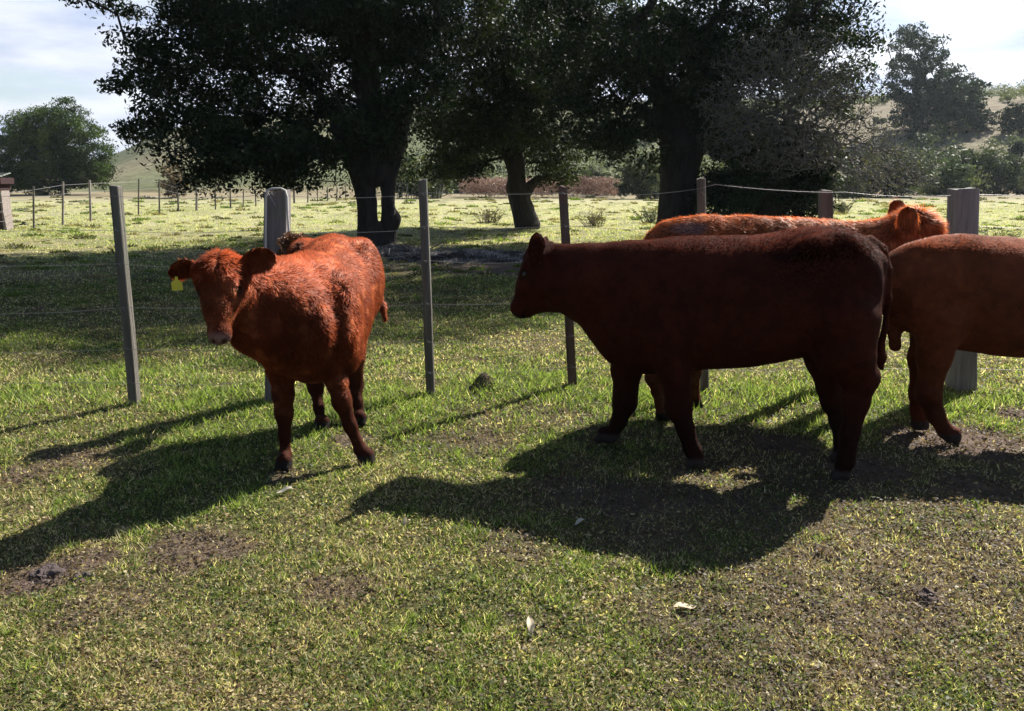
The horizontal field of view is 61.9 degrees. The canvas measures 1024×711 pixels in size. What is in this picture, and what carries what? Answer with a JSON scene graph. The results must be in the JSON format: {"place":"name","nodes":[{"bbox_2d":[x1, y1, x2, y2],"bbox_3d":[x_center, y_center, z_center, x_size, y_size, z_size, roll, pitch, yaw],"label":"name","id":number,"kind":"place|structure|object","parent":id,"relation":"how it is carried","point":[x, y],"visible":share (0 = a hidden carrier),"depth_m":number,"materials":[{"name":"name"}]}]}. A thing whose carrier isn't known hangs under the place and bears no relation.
{"place":"outdoors","nodes":[
{"label":"outdoors","id":0,"kind":"place"},
{"bbox_2d":[0,191,1023,710],"bbox_3d":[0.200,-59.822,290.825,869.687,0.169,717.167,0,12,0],"label":"ground","id":1,"kind":"structure","parent":0,"point":[302,199],"depth_m":3.64,"materials":[{"name":"green plant"}]},
{"bbox_2d":[0,173,13,229],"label":"brick pillar","id":2,"kind":"structure","parent":1,"relation":"on","point":[5,205],"depth_m":22.57,"materials":[{"name":"beige brick"}]},
{"bbox_2d":[28,563,69,583],"bbox_3d":[-1.679,0.781,3.092,0.130,0.034,0.142,-8,15,-35],"label":"earth clod","id":3,"kind":"object","parent":1,"relation":"on","point":[53,569],"visible":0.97,"depth_m":3.08,"materials":[{"name":"soil"}]},
{"bbox_2d":[72,571,94,581],"bbox_3d":[-1.543,0.786,3.064,0.082,0.022,0.076,0,12,0],"label":"earth clod","id":4,"kind":"object","parent":1,"relation":"on","point":[85,573],"visible":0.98,"depth_m":3.06,"materials":[{"name":"soil"}]},
{"bbox_2d":[155,156,189,197],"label":"brush","id":5,"kind":"object","parent":1,"relation":"on","point":[170,176],"visible":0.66,"depth_m":55.61,"materials":[{"name":"green plant"}]},
{"bbox_2d":[0,179,345,227],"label":"wire fence","id":6,"kind":"object","parent":1,"relation":"on","point":[90,203],"visible":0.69,"depth_m":31.06,"materials":[{"name":"grey wood"}]},
{"bbox_2d":[59,0,481,246],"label":"broadleaf tree","id":7,"kind":"object","parent":1,"relation":"on","point":[367,143],"visible":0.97,"depth_m":15.42,"materials":[{"name":"green plant"}]},
{"bbox_2d":[167,233,388,471],"bbox_3d":[-1.104,-0.062,4.463,0.842,1.117,1.615,0,12,0],"label":"calf","id":8,"kind":"object","parent":1,"relation":"on","point":[304,310],"visible":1,"depth_m":4.07},
{"bbox_2d":[277,486,292,492],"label":"dry leaf","id":9,"kind":"object","parent":1,"relation":"on","point":[284,489],"visible":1,"depth_m":3.89,"materials":[{"name":"beige plant"}]},
{"bbox_2d":[397,183,443,198],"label":"picket fence","id":10,"kind":"object","parent":1,"relation":"on","point":[417,188],"visible":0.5,"depth_m":54.36,"materials":[{"name":"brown wood"}]},
{"bbox_2d":[395,155,456,198],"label":"bush","id":11,"kind":"object","parent":1,"relation":"on","point":[431,187],"visible":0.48,"depth_m":54.37,"materials":[{"name":"green plant"}]},
{"bbox_2d":[377,240,524,263],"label":"dead litter","id":12,"kind":"object","parent":1,"relation":"on","point":[401,252],"visible":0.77,"depth_m":14.93,"materials":[{"name":"plant"}]},
{"bbox_2d":[444,154,492,191],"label":"bush","id":13,"kind":"object","parent":1,"relation":"on","point":[479,174],"visible":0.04,"depth_m":72.70,"materials":[{"name":"green plant"}]},
{"bbox_2d":[466,205,506,222],"bbox_3d":[-0.761,-4.359,26.441,1.464,0.611,1.224,0,12,0],"label":"weed","id":14,"kind":"object","parent":1,"relation":"on","point":[488,215],"visible":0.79,"depth_m":26.36,"materials":[{"name":"green plant"}]},
{"bbox_2d":[0,178,1023,405],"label":"wire fence","id":15,"kind":"object","parent":1,"relation":"on","point":[963,210],"visible":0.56,"depth_m":5.46,"materials":[{"name":"grey wood"}]},
{"bbox_2d":[276,231,310,255],"bbox_3d":[-1.294,-0.556,5.114,0.224,0.386,0.436,-8,14,-33],"label":"dry tuft","id":16,"kind":"object","parent":15,"relation":"attached to","point":[288,238],"visible":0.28,"depth_m":5.08,"materials":[{"name":"brown plant"}]},
{"bbox_2d":[409,0,636,228],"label":"broadleaf tree","id":17,"kind":"object","parent":1,"relation":"on","point":[503,103],"visible":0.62,"depth_m":22.33,"materials":[{"name":"green plant"}]},
{"bbox_2d":[527,615,534,632],"bbox_3d":[0.059,0.854,2.706,0.026,0.038,0.047,0,12,0],"label":"dry leaf","id":18,"kind":"object","parent":1,"relation":"on","point":[530,624],"visible":1,"depth_m":2.70,"materials":[{"name":"beige plant"}]},
{"bbox_2d":[458,175,621,197],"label":"dry brush","id":19,"kind":"object","parent":1,"relation":"on","point":[598,185],"visible":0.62,"depth_m":55.73,"materials":[{"name":"brown plant"}]},
{"bbox_2d":[575,518,585,524],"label":"dry leaf","id":20,"kind":"object","parent":1,"relation":"on","point":[579,520],"visible":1,"depth_m":3.53,"materials":[{"name":"grey plant"}]},
{"bbox_2d":[573,165,612,195],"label":"bush","id":21,"kind":"object","parent":1,"relation":"on","point":[591,172],"visible":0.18,"depth_m":61.62,"materials":[{"name":"green plant"}]},
{"bbox_2d":[571,204,619,226],"bbox_3d":[2.338,-3.991,24.472,1.194,0.727,1.487,-5,13,-21],"label":"weed","id":22,"kind":"object","parent":1,"relation":"on","point":[593,221],"visible":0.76,"depth_m":24.51,"materials":[{"name":"green plant"}]},
{"bbox_2d":[611,156,659,198],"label":"bush","id":23,"kind":"object","parent":1,"relation":"on","point":[638,188],"visible":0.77,"depth_m":53.35,"materials":[{"name":"green plant"}]},
{"bbox_2d":[626,201,658,222],"bbox_3d":[4.281,-4.423,26.399,1.437,0.764,1.197,4,12,18],"label":"weed","id":24,"kind":"object","parent":1,"relation":"on","point":[650,216],"visible":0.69,"depth_m":26.39,"materials":[{"name":"green plant"}]},
{"bbox_2d":[673,602,696,607],"bbox_3d":[0.580,0.840,2.859,0.082,0.018,0.035,0,12,0],"label":"dry leaf","id":25,"kind":"object","parent":1,"relation":"on","point":[681,604],"visible":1,"depth_m":2.87,"materials":[{"name":"beige plant"}]},
{"bbox_2d":[484,0,894,223],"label":"broadleaf tree","id":26,"kind":"object","parent":1,"relation":"on","point":[640,49],"visible":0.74,"depth_m":17.68,"materials":[{"name":"green plant"}]},
{"bbox_2d":[510,225,892,480],"bbox_3d":[0.888,-0.069,4.306,1.856,1.192,0.622,4,13,18],"label":"cow","id":27,"kind":"object","parent":1,"relation":"on","point":[673,313],"visible":1,"depth_m":4.00},
{"bbox_2d":[687,105,846,218],"bbox_3d":[5.206,-3.632,17.846,3.254,3.193,3.353,0,12,0],"label":"evergreen bush","id":28,"kind":"object","parent":1,"relation":"on","point":[729,200],"visible":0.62,"depth_m":17.08,"materials":[{"name":"green plant"}]},
{"bbox_2d":[643,197,948,421],"bbox_3d":[1.673,-0.282,5.054,1.916,1.310,0.603,0,12,0],"label":"cow","id":29,"kind":"object","parent":1,"relation":"on","point":[899,224],"visible":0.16,"depth_m":4.88},
{"bbox_2d":[693,23,943,216],"bbox_3d":[5.356,-3.865,15.862,4.116,4.268,4.250,-6,13,-27],"label":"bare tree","id":30,"kind":"object","parent":1,"relation":"on","point":[789,134],"visible":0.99,"depth_m":15.39,"materials":[{"name":"grey plant"}]},
{"bbox_2d":[833,197,857,213],"bbox_3d":[12.599,-5.690,32.561,1.216,0.700,1.306,0,12,0],"label":"weed","id":31,"kind":"object","parent":1,"relation":"on","point":[843,207],"visible":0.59,"depth_m":32.54,"materials":[{"name":"green plant"}]},
{"bbox_2d":[836,176,865,197],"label":"bush","id":32,"kind":"object","parent":1,"relation":"on","point":[847,194],"visible":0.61,"depth_m":54.71,"materials":[{"name":"green plant"}]},
{"bbox_2d":[839,150,944,197],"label":"bush","id":33,"kind":"object","parent":1,"relation":"on","point":[905,177],"visible":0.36,"depth_m":56.87,"materials":[{"name":"green plant"}]},
{"bbox_2d":[915,586,940,604],"bbox_3d":[1.433,0.823,2.940,0.089,0.039,0.095,6,13,28],"label":"cow pat","id":34,"kind":"object","parent":1,"relation":"on","point":[924,591],"visible":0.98,"depth_m":2.93,"materials":[{"name":"soil"}]},
{"bbox_2d":[919,155,975,195],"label":"bush","id":35,"kind":"object","parent":1,"relation":"on","point":[950,180],"visible":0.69,"depth_m":61.00,"materials":[{"name":"green plant"}]},
{"bbox_2d":[882,233,1023,443],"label":"cow","id":36,"kind":"object","parent":1,"relation":"on","point":[952,294],"visible":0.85,"depth_m":4.43},
{"bbox_2d":[968,574,984,582],"bbox_3d":[1.677,0.798,3.067,0.062,0.021,0.056,0,12,0],"label":"cow pat","id":37,"kind":"object","parent":1,"relation":"on","point":[973,576],"visible":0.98,"depth_m":3.06,"materials":[{"name":"soil"}]},
{"bbox_2d":[949,149,1023,194],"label":"bush","id":38,"kind":"object","parent":1,"relation":"on","point":[1000,179],"visible":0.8,"depth_m":64.37,"materials":[{"name":"green plant"}]},
{"bbox_2d":[979,226,1023,236],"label":"weed","id":39,"kind":"object","parent":1,"relation":"on","point":[998,228],"visible":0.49,"depth_m":18.54,"materials":[{"name":"green plant"}]},
{"bbox_2d":[0,0,1023,167],"label":"sky","id":40,"kind":"structure","parent":0,"point":[48,48],"materials":[{"name":"white"}]},
{"bbox_2d":[4,91,1023,193],"bbox_3d":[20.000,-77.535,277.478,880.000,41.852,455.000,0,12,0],"label":"hills","id":41,"kind":"structure","parent":0,"point":[132,168],"depth_m":92.17,"materials":[{"name":"green plant"}]},
{"bbox_2d":[0,95,124,194],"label":"broadleaf tree","id":42,"kind":"object","parent":41,"relation":"on","point":[29,142],"visible":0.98,"depth_m":64.07,"materials":[{"name":"green plant"}]},
{"bbox_2d":[346,77,1023,195],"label":"hillside scrub","id":43,"kind":"object","parent":41,"relation":"on","point":[1007,93],"visible":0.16,"depth_m":83.56,"materials":[{"name":"green plant"}]},
{"bbox_2d":[904,118,953,141],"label":"bush","id":44,"kind":"object","parent":41,"relation":"on","point":[922,127],"visible":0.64,"depth_m":88.92,"materials":[{"name":"green plant"}]},
{"bbox_2d":[878,21,992,130],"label":"eucalyptus tree","id":45,"kind":"object","parent":41,"relation":"on","point":[941,100],"visible":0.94,"depth_m":91.30,"materials":[{"name":"green plant"}]},
{"bbox_2d":[951,103,999,133],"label":"bush","id":46,"kind":"object","parent":41,"relation":"on","point":[978,120],"visible":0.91,"depth_m":90.32,"materials":[{"name":"green plant"}]},
{"bbox_2d":[958,148,1004,169],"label":"bush","id":47,"kind":"object","parent":41,"relation":"on","point":[969,158],"visible":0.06,"depth_m":74.90,"materials":[{"name":"green plant"}]},
{"bbox_2d":[996,100,1023,134],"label":"bush","id":48,"kind":"object","parent":41,"relation":"on","point":[1008,115],"visible":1,"depth_m":88.45,"materials":[{"name":"green plant"}]},
{"bbox_2d":[1007,141,1023,154],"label":"bush","id":49,"kind":"object","parent":41,"relation":"on","point":[1018,148],"visible":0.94,"depth_m":81.29,"materials":[{"name":"green plant"}]}
]}

